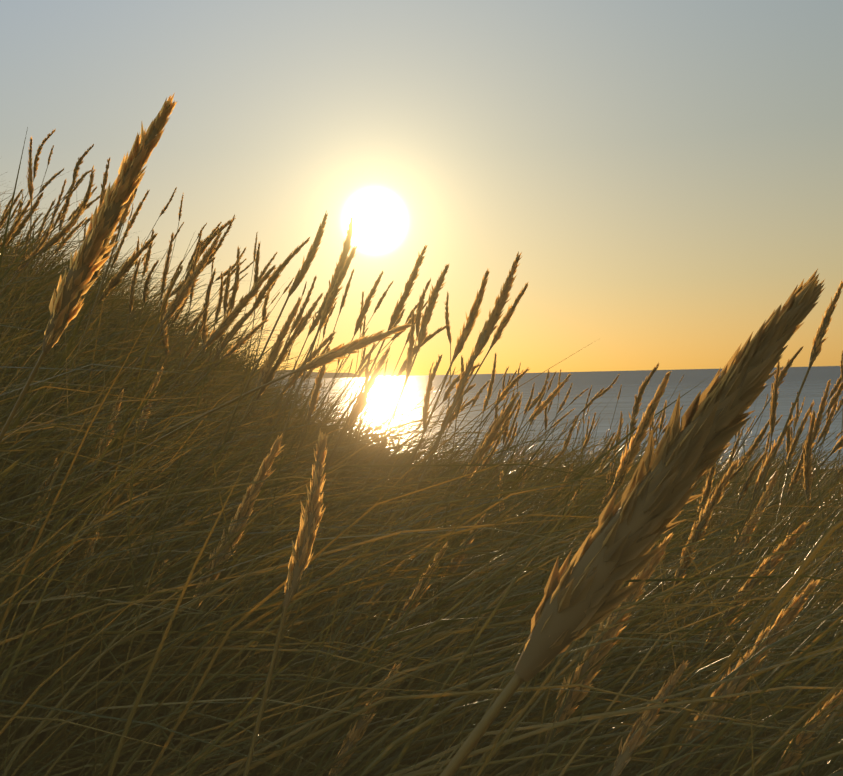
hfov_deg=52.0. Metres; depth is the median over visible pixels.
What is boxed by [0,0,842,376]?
sky
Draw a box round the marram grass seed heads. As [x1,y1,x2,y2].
[0,93,842,775]
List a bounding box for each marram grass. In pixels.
[0,127,842,775]
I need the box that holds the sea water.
[250,366,842,470]
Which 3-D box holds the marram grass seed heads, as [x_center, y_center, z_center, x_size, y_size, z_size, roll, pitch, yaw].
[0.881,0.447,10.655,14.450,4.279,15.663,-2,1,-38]
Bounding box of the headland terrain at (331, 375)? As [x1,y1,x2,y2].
[273,370,363,378]
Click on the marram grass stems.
(482, 726)
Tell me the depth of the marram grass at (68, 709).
0.75 m
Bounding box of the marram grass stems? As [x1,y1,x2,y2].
[0,166,842,775]
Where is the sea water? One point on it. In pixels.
(818, 378)

